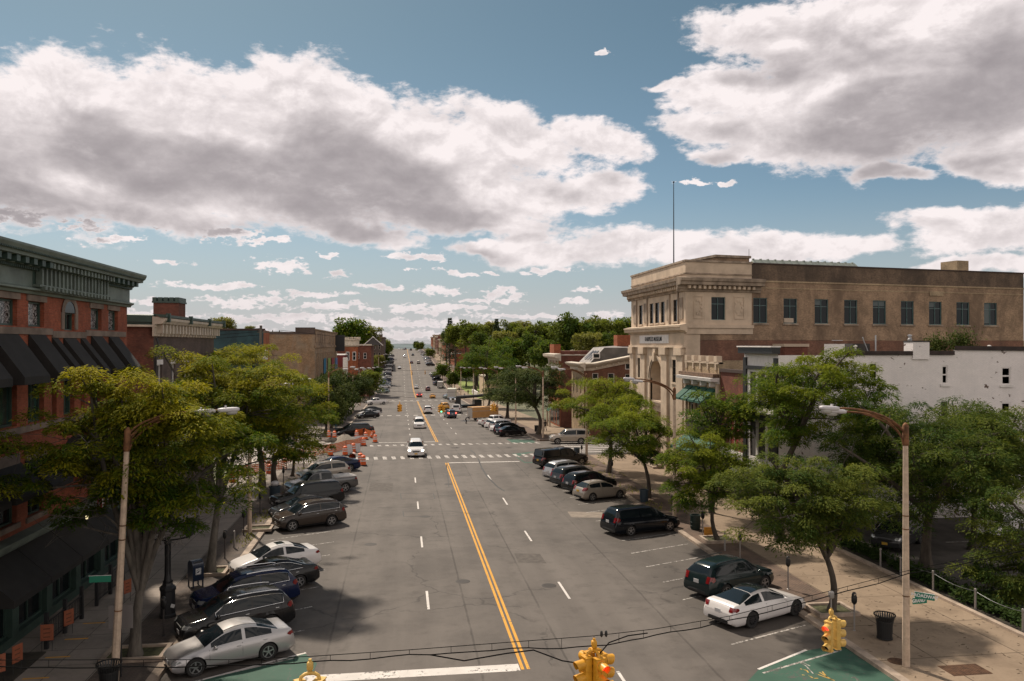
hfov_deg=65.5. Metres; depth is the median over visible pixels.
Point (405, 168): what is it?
sky
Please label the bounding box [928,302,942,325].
window
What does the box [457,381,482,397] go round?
lawn
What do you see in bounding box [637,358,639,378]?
window
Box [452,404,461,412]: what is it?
moving car
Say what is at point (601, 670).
traffic signal
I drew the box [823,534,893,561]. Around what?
hedge
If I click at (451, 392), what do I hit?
box truck
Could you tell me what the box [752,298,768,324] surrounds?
window
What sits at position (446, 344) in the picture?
pine tree
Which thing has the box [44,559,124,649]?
patio fence
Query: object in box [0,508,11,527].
window
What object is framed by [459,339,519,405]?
locust tree
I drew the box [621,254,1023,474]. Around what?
commercial building
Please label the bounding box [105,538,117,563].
shop window
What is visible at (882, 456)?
locust tree
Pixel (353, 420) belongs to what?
kerb
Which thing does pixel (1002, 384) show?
window
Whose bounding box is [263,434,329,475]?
locust tree
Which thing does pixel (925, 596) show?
street sign
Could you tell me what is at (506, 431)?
parked car
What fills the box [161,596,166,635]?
parking meter
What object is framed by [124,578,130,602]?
yard sign
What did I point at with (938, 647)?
pavement
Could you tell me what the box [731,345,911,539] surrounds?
locust tree
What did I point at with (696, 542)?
kerb
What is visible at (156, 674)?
kerb
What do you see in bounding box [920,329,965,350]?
roof bush
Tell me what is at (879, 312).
window
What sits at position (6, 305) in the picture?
window
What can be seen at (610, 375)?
window
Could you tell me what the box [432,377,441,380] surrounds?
parked car
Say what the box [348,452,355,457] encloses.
traffic barrel
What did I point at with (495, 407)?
traffic signal
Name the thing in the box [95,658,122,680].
litter bin
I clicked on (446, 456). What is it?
road marking
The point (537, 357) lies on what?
hill tree
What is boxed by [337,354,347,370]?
red shop
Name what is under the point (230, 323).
back tree
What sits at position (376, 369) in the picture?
street tree
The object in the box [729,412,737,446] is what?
window
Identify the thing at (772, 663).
road marking
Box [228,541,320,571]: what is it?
parked car
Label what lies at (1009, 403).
window
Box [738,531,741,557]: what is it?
parking meter
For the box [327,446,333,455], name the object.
traffic barrel
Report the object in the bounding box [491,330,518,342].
hill tree
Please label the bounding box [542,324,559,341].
hill tree
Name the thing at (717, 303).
window
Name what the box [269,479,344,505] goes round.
parked car
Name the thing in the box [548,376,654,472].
locust tree
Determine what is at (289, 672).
road marking
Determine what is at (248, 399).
locust tree
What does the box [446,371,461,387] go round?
hill tree
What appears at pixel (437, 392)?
span wire
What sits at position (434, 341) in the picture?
row house
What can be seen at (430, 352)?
street tree
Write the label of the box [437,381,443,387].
box truck
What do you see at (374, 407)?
parked car
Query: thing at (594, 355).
window
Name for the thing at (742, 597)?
parked car
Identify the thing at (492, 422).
parked car
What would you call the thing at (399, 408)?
traffic signal
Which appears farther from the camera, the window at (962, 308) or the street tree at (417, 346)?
the street tree at (417, 346)
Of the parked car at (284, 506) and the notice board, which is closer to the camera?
the notice board
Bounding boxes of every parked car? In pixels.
[163,617,294,676]
[174,582,295,640]
[189,562,299,608]
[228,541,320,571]
[246,556,319,587]
[268,494,329,515]
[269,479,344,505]
[272,496,346,531]
[295,459,350,478]
[312,455,360,470]
[335,423,371,434]
[355,411,379,418]
[357,409,380,413]
[360,406,381,411]
[376,388,389,393]
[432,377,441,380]
[484,418,504,427]
[488,419,518,428]
[493,422,524,431]
[494,426,526,436]
[542,458,592,477]
[549,464,601,484]
[561,470,616,490]
[572,479,625,500]
[684,552,773,596]
[703,582,805,627]
[870,513,923,551]
[873,509,921,530]
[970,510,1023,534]
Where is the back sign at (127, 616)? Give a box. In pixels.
[108,605,132,676]
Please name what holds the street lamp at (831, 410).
on the pavement at (938, 647)
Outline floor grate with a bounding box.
[938,664,992,675]
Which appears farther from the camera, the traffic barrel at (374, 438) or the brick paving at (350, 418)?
the brick paving at (350, 418)
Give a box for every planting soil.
[0,651,45,680]
[790,523,1021,631]
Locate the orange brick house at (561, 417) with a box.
[543,353,584,427]
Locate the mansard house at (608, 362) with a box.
[565,335,629,435]
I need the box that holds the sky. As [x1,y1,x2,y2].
[0,0,1023,343]
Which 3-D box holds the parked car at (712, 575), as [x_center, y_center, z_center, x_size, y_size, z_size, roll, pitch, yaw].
[10.774,11.506,39.401,4.635,1.774,2.218,0,0,-32]
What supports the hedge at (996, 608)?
on the planting soil at (966, 603)
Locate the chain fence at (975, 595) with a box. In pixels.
[879,548,1023,632]
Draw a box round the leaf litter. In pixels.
[713,534,1023,677]
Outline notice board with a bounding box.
[704,527,715,534]
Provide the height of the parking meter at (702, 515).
1.630 m
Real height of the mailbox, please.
1.345 m
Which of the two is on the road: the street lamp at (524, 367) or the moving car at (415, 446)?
the moving car at (415, 446)
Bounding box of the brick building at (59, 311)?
[0,236,146,653]
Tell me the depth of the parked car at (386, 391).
283.85 m
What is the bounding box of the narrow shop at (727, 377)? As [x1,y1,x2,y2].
[719,369,742,499]
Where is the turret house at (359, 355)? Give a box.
[337,337,382,396]
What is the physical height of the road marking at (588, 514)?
0.001 m
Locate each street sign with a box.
[89,575,110,582]
[911,591,937,600]
[912,598,926,603]
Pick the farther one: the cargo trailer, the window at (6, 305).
the cargo trailer
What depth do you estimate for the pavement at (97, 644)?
35.80 m
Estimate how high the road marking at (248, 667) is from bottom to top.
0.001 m
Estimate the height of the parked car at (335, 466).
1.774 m
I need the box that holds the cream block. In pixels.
[479,374,527,393]
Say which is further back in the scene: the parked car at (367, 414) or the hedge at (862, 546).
the parked car at (367, 414)
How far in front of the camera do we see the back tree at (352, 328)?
327.24 m
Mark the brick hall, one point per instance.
(317, 354)
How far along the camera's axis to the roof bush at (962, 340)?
63.27 m
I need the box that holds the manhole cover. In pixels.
[887,658,901,664]
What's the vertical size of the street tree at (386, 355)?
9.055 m
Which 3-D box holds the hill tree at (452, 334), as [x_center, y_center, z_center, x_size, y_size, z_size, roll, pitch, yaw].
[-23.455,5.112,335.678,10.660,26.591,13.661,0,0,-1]
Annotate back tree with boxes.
[210,316,236,328]
[332,317,372,343]
[361,326,383,345]
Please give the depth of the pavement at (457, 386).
327.98 m
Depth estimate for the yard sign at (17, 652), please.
29.04 m
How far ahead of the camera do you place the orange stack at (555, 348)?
141.51 m
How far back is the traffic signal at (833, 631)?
19.36 m
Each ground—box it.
[126,349,825,638]
[214,442,329,464]
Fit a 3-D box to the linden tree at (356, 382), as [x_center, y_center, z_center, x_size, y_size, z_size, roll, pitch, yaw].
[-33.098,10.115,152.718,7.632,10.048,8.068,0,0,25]
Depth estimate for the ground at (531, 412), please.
192.13 m
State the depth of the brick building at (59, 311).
34.26 m
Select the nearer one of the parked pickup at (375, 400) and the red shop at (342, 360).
the parked pickup at (375, 400)
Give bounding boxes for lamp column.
[141,523,194,618]
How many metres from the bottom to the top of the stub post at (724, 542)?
1.180 m
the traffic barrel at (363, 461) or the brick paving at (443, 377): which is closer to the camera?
the traffic barrel at (363, 461)
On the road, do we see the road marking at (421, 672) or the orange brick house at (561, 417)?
the road marking at (421, 672)
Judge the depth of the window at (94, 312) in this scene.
41.00 m
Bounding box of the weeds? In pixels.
[230,461,671,547]
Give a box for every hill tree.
[440,328,446,363]
[444,322,466,383]
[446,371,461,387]
[454,361,477,386]
[455,319,490,385]
[463,348,480,389]
[468,331,491,352]
[473,336,512,373]
[484,321,502,337]
[485,352,517,382]
[490,337,528,368]
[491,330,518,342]
[499,319,522,334]
[509,320,531,327]
[512,320,546,368]
[512,330,551,389]
[526,339,564,399]
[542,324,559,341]
[543,311,595,350]
[547,331,569,350]
[570,331,605,350]
[588,315,627,334]
[600,330,616,345]
[612,317,630,334]
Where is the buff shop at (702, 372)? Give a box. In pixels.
[670,355,742,489]
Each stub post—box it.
[233,531,234,547]
[724,532,725,550]
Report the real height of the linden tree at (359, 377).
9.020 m
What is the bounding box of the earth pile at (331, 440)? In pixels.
[325,437,336,442]
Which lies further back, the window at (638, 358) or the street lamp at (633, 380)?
the window at (638, 358)
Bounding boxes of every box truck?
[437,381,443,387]
[447,388,455,399]
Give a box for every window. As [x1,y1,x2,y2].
[0,298,12,325]
[0,387,11,427]
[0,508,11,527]
[0,609,5,641]
[19,590,41,627]
[28,301,39,326]
[28,384,38,422]
[28,496,38,514]
[53,571,70,601]
[64,302,74,330]
[64,380,69,413]
[81,553,95,581]
[91,309,97,329]
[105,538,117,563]
[108,311,114,330]
[157,359,162,383]
[171,360,174,381]
[551,408,559,424]
[592,353,599,358]
[592,373,597,384]
[608,373,613,383]
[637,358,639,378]
[638,305,642,325]
[648,304,653,324]
[654,303,658,324]
[659,302,664,323]
[671,360,675,384]
[672,300,676,322]
[711,297,724,319]
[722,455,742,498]
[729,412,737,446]
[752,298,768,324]
[783,299,798,324]
[814,299,829,324]
[843,300,858,325]
[868,362,877,379]
[872,300,887,325]
[900,301,915,325]
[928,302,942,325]
[940,365,950,386]
[956,302,970,326]
[983,303,998,326]
[1000,367,1013,386]
[1001,402,1010,422]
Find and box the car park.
[819,517,1023,609]
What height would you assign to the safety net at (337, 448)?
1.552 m
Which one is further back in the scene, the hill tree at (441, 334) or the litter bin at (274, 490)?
the hill tree at (441, 334)
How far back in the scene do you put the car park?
47.18 m
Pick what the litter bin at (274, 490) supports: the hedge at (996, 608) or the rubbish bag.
the rubbish bag
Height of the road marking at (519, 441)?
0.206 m
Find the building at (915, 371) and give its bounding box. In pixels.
[730,334,1023,520]
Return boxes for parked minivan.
[600,503,679,535]
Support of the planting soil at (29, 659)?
on the pavement at (97, 644)
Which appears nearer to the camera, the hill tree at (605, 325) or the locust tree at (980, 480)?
the locust tree at (980, 480)
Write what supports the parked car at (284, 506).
on the road
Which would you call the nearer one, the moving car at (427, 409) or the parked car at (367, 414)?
the parked car at (367, 414)
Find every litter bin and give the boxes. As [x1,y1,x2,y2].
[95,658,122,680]
[269,485,280,496]
[639,489,648,501]
[690,514,700,529]
[873,611,895,640]
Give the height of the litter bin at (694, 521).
0.930 m
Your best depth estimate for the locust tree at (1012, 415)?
49.67 m
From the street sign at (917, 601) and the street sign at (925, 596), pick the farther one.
the street sign at (917, 601)
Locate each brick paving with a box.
[87,463,310,680]
[318,371,380,441]
[423,349,459,395]
[463,399,548,440]
[583,455,829,612]
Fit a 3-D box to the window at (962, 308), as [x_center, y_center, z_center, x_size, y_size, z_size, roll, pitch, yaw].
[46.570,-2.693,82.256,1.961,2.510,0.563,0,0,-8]
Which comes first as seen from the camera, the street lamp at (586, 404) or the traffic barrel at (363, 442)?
the street lamp at (586, 404)
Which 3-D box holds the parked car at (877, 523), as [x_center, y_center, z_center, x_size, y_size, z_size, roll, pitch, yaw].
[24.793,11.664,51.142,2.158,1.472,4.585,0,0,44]
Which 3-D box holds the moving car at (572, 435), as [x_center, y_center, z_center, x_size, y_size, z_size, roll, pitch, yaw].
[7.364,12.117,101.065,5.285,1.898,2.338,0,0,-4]
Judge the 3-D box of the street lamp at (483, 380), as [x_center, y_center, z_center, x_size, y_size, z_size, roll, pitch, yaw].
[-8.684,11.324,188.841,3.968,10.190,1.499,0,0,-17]
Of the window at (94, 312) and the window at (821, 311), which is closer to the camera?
the window at (94, 312)
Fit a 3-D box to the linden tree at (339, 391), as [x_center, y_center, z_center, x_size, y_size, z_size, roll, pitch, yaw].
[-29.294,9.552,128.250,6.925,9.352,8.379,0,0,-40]
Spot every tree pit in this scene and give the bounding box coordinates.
[98,642,172,663]
[187,565,228,576]
[242,524,273,531]
[699,534,737,543]
[804,601,860,617]
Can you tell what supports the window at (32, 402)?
in the brick building at (59, 311)
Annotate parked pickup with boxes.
[284,469,357,491]
[366,397,387,404]
[477,415,511,425]
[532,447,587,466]
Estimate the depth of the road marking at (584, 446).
96.94 m
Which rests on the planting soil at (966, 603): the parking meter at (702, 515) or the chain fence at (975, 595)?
the chain fence at (975, 595)
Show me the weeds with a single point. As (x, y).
(247, 535)
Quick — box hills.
[392,344,430,348]
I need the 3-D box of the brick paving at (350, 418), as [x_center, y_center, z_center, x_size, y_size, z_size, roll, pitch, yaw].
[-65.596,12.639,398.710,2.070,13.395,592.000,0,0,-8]
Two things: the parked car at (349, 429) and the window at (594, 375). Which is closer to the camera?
the window at (594, 375)
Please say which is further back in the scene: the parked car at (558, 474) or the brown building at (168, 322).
the parked car at (558, 474)
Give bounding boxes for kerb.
[145,463,313,680]
[335,354,388,437]
[461,399,539,440]
[582,464,806,616]
[784,524,1023,638]
[801,613,909,680]
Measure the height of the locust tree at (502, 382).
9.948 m
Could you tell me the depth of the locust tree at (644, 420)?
61.61 m
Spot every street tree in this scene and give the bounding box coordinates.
[358,368,386,399]
[374,355,386,365]
[374,364,382,390]
[385,348,391,361]
[386,339,393,351]
[414,341,425,349]
[425,347,435,356]
[431,363,450,380]
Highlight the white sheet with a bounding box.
[347,443,359,452]
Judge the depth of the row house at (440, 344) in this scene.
515.03 m
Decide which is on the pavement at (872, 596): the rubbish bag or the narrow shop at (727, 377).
the narrow shop at (727, 377)
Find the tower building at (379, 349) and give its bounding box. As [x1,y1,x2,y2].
[374,334,385,368]
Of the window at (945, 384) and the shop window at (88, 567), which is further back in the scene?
the window at (945, 384)
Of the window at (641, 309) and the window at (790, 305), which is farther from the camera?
the window at (641, 309)
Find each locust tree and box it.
[0,364,278,656]
[108,344,327,572]
[201,343,304,487]
[254,369,339,481]
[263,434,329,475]
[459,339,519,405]
[481,367,541,417]
[490,361,573,434]
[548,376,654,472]
[577,393,678,497]
[652,428,768,539]
[676,387,766,512]
[703,449,902,611]
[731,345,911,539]
[822,397,1023,568]
[825,401,940,531]
[909,395,1023,550]
[940,405,1023,514]
[942,484,1023,605]
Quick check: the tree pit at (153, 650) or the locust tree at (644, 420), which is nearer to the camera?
the tree pit at (153, 650)
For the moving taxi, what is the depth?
186.33 m
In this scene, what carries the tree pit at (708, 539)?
on the brick paving at (798, 587)
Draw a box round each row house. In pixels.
[432,334,439,351]
[435,336,442,353]
[438,339,464,356]
[441,342,445,359]
[445,342,472,364]
[450,353,479,373]
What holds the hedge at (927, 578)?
on the planting soil at (966, 603)
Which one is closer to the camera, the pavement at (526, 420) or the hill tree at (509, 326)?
the pavement at (526, 420)
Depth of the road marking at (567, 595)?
39.79 m
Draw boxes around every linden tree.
[299,374,350,433]
[315,371,354,427]
[318,364,358,416]
[337,367,362,406]
[346,371,374,409]
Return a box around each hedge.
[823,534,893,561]
[886,553,963,591]
[947,582,1021,628]
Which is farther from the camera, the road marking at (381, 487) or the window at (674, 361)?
the window at (674, 361)
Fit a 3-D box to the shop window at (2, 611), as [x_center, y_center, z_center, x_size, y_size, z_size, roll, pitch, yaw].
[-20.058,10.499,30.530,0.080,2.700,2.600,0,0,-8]
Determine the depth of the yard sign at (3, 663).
28.21 m
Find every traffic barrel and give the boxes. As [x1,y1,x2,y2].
[266,464,270,473]
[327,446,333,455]
[342,445,348,455]
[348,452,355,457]
[351,443,356,452]
[360,437,366,445]
[360,454,366,465]
[372,435,377,442]
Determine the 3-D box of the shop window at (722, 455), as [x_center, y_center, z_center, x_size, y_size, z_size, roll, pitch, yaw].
[17.157,10.653,61.999,0.140,3.100,3.900,0,0,-8]
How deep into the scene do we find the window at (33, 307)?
34.21 m
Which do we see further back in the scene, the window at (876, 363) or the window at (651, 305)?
the window at (651, 305)
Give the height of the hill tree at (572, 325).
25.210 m
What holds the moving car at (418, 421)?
on the road
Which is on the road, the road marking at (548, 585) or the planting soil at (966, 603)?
the road marking at (548, 585)
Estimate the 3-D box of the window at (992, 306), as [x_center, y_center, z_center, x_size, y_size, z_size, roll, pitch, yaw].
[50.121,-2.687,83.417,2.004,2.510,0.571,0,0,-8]
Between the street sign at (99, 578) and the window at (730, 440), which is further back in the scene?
the window at (730, 440)
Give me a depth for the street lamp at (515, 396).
134.19 m
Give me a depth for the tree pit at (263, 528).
51.85 m
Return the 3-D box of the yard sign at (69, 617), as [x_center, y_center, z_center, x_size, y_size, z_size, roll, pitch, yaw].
[-18.305,11.636,32.893,0.025,1.050,0.460,0,0,20]
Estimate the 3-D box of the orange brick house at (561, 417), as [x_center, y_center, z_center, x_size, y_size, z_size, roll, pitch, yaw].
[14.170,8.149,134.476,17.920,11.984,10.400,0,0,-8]
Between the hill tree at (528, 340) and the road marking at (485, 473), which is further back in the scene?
the hill tree at (528, 340)
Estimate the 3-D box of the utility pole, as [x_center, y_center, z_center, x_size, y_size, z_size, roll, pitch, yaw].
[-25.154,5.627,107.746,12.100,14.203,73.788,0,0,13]
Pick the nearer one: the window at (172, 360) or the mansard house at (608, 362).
the window at (172, 360)
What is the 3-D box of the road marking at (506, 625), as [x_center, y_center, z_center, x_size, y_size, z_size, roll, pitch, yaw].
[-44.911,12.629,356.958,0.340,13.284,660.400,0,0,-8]
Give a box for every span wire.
[0,547,1023,668]
[330,386,539,397]
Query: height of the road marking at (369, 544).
0.006 m
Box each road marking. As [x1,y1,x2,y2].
[22,622,104,679]
[195,469,841,680]
[196,652,305,680]
[202,654,316,680]
[303,664,519,680]
[348,400,537,459]
[364,543,375,545]
[369,483,392,490]
[382,442,519,462]
[404,369,624,680]
[407,351,529,668]
[455,579,469,583]
[471,450,503,490]
[507,439,534,442]
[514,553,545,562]
[515,452,532,462]
[542,583,555,587]
[560,443,615,451]
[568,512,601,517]
[748,647,893,680]
[757,650,806,669]
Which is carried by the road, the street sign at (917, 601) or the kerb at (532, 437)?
the kerb at (532, 437)
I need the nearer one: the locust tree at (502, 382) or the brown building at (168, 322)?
the brown building at (168, 322)
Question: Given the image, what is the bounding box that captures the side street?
[541,436,628,454]
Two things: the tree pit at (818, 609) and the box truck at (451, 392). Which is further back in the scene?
the box truck at (451, 392)
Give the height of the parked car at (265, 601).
1.774 m
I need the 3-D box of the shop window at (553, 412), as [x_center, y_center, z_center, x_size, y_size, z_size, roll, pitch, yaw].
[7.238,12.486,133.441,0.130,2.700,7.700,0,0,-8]
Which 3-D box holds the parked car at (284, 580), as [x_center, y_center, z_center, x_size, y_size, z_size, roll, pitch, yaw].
[-12.350,11.493,36.897,4.635,1.774,2.218,0,0,-35]
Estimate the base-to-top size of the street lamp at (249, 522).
10.190 m
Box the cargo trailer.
[462,406,498,420]
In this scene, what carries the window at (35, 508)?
in the brick building at (59, 311)
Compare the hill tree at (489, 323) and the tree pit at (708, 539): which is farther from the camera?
the hill tree at (489, 323)
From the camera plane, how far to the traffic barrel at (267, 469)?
74.22 m
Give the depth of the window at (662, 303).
78.70 m
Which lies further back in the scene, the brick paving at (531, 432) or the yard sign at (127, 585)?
the brick paving at (531, 432)
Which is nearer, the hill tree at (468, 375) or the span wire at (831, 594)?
the span wire at (831, 594)
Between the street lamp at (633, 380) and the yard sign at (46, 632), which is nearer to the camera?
the yard sign at (46, 632)
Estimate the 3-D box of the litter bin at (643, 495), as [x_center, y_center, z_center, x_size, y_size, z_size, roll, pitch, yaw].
[10.112,11.868,60.993,0.700,0.930,0.689,0,0,-8]
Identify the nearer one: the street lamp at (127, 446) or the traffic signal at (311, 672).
the traffic signal at (311, 672)
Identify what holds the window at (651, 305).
in the commercial building at (724, 306)
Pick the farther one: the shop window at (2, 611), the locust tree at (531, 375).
the locust tree at (531, 375)
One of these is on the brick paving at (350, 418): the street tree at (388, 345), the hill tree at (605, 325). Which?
the street tree at (388, 345)
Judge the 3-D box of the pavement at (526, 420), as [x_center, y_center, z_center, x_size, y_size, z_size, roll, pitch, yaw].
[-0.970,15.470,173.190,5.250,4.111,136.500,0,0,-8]
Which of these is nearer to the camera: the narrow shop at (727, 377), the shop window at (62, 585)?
the shop window at (62, 585)
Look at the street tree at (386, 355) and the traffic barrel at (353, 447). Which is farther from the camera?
the street tree at (386, 355)
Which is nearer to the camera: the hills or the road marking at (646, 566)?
the road marking at (646, 566)
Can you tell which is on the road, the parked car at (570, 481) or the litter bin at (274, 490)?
the parked car at (570, 481)
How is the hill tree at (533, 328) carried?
on the ground at (531, 412)
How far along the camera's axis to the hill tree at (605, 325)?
288.27 m
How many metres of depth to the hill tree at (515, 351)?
266.82 m
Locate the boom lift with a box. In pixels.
[448,394,484,407]
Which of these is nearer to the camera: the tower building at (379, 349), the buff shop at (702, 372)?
the buff shop at (702, 372)
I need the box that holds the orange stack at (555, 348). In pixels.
[550,344,588,354]
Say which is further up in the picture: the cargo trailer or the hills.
the hills
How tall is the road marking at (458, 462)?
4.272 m
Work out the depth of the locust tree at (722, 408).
56.46 m
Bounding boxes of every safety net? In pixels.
[239,460,286,475]
[283,437,362,461]
[355,428,373,437]
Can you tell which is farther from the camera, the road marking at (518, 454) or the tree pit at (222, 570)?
the road marking at (518, 454)
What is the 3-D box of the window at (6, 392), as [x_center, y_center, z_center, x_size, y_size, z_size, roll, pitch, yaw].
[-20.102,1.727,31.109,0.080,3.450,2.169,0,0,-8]
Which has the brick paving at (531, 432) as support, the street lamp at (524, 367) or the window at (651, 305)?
the street lamp at (524, 367)
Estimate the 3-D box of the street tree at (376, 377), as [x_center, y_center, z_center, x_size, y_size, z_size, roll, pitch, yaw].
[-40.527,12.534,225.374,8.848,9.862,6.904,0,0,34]
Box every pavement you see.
[2,463,289,680]
[298,403,359,441]
[429,349,470,394]
[470,399,594,439]
[590,454,953,610]
[809,606,1023,680]
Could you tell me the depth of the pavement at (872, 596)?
44.21 m
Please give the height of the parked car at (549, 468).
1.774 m
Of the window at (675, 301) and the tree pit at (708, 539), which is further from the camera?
the window at (675, 301)
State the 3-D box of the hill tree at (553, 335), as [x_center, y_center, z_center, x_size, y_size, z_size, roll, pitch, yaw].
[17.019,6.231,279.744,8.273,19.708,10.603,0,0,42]
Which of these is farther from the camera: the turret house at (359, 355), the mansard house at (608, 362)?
the turret house at (359, 355)
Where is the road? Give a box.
[159,349,864,680]
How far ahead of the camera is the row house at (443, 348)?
477.21 m
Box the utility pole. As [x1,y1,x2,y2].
[214,325,375,365]
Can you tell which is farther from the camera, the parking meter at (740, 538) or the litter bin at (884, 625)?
the parking meter at (740, 538)
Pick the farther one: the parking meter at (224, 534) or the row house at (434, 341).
the row house at (434, 341)
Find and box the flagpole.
[673,181,673,262]
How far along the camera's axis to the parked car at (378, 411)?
164.21 m
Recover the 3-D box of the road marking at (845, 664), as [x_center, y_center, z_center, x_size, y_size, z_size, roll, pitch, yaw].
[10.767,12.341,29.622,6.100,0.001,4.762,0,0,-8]
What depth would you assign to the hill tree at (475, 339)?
298.25 m
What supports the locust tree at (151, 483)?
on the brick paving at (152, 627)
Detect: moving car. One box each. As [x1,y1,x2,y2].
[406,437,425,456]
[412,416,425,428]
[423,406,431,413]
[444,409,456,417]
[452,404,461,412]
[549,428,591,443]
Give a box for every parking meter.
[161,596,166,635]
[223,530,226,558]
[242,510,245,535]
[258,492,261,514]
[701,511,704,534]
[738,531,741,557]
[786,556,790,588]
[851,592,856,630]
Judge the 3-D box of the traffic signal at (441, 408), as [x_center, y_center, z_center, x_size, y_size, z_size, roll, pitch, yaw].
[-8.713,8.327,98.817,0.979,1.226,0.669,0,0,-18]
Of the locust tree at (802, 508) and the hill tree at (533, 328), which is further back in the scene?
the hill tree at (533, 328)
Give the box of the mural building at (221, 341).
[214,328,268,413]
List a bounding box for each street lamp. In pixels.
[112,406,239,665]
[247,378,310,532]
[328,366,354,430]
[342,367,363,421]
[460,367,473,398]
[468,367,483,405]
[494,367,516,423]
[516,365,543,437]
[551,366,587,462]
[623,376,675,516]
[819,404,909,666]
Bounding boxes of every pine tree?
[431,318,466,370]
[491,319,501,335]
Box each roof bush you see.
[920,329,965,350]
[942,323,986,350]
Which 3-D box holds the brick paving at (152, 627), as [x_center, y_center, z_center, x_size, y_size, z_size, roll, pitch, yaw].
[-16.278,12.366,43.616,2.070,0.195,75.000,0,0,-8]
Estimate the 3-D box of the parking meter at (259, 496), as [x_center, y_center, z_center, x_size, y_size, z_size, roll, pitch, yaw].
[-17.809,11.515,56.294,0.218,1.630,0.200,0,0,-8]
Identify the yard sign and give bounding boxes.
[0,653,5,680]
[12,642,22,675]
[40,624,53,651]
[64,608,73,633]
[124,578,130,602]
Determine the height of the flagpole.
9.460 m
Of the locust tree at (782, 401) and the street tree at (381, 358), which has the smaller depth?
the locust tree at (782, 401)
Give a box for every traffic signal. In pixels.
[293,658,326,680]
[397,402,401,411]
[438,403,444,412]
[490,402,496,410]
[573,638,614,680]
[821,608,845,652]
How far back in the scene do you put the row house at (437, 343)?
556.51 m
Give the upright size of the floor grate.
0.013 m
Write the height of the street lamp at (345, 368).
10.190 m
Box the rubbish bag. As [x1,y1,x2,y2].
[271,481,278,486]
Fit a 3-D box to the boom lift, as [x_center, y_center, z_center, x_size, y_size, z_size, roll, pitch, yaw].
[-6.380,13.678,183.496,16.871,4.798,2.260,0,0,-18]
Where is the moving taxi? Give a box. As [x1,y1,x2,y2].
[438,402,449,408]
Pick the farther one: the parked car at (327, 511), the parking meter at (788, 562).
the parked car at (327, 511)
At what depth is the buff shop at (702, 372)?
67.83 m
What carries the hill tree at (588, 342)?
on the ground at (531, 412)
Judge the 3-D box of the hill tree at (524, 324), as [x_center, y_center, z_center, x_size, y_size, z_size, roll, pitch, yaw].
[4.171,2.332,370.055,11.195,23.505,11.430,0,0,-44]
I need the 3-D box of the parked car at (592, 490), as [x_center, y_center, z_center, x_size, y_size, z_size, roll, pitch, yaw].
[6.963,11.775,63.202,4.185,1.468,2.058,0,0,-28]
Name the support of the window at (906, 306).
in the commercial building at (724, 306)
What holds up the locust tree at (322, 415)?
on the brick paving at (152, 627)
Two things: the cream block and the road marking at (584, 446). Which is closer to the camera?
the road marking at (584, 446)
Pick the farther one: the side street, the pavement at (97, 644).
the side street
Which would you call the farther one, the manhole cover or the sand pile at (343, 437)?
the sand pile at (343, 437)
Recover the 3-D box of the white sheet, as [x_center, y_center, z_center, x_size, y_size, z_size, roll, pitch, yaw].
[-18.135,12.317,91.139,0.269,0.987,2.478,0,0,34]
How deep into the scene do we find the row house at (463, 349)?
420.39 m
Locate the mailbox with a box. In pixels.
[187,558,203,588]
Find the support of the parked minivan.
on the road
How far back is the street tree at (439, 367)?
343.47 m
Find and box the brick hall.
[269,327,344,423]
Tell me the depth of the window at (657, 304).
80.53 m
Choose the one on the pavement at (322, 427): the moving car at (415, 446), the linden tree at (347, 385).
the linden tree at (347, 385)
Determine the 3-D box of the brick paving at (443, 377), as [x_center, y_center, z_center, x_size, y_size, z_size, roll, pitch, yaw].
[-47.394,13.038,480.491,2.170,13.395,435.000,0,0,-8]
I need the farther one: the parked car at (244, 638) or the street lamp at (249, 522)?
the street lamp at (249, 522)
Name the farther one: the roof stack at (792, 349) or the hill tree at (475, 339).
the hill tree at (475, 339)
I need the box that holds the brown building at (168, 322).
[127,297,225,542]
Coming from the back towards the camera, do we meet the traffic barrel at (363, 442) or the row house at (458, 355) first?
the row house at (458, 355)
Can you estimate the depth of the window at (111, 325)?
43.41 m
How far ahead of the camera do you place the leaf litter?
35.57 m
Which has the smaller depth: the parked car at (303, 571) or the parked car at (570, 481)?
the parked car at (303, 571)
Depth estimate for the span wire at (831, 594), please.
16.59 m
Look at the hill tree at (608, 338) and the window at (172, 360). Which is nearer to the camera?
the window at (172, 360)
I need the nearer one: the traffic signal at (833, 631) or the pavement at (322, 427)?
the traffic signal at (833, 631)
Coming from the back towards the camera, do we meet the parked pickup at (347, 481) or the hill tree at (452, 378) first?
the hill tree at (452, 378)
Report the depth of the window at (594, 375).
112.65 m
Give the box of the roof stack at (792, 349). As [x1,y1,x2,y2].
[773,344,808,354]
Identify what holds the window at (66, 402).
in the brick building at (59, 311)
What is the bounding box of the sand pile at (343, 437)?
[334,434,355,442]

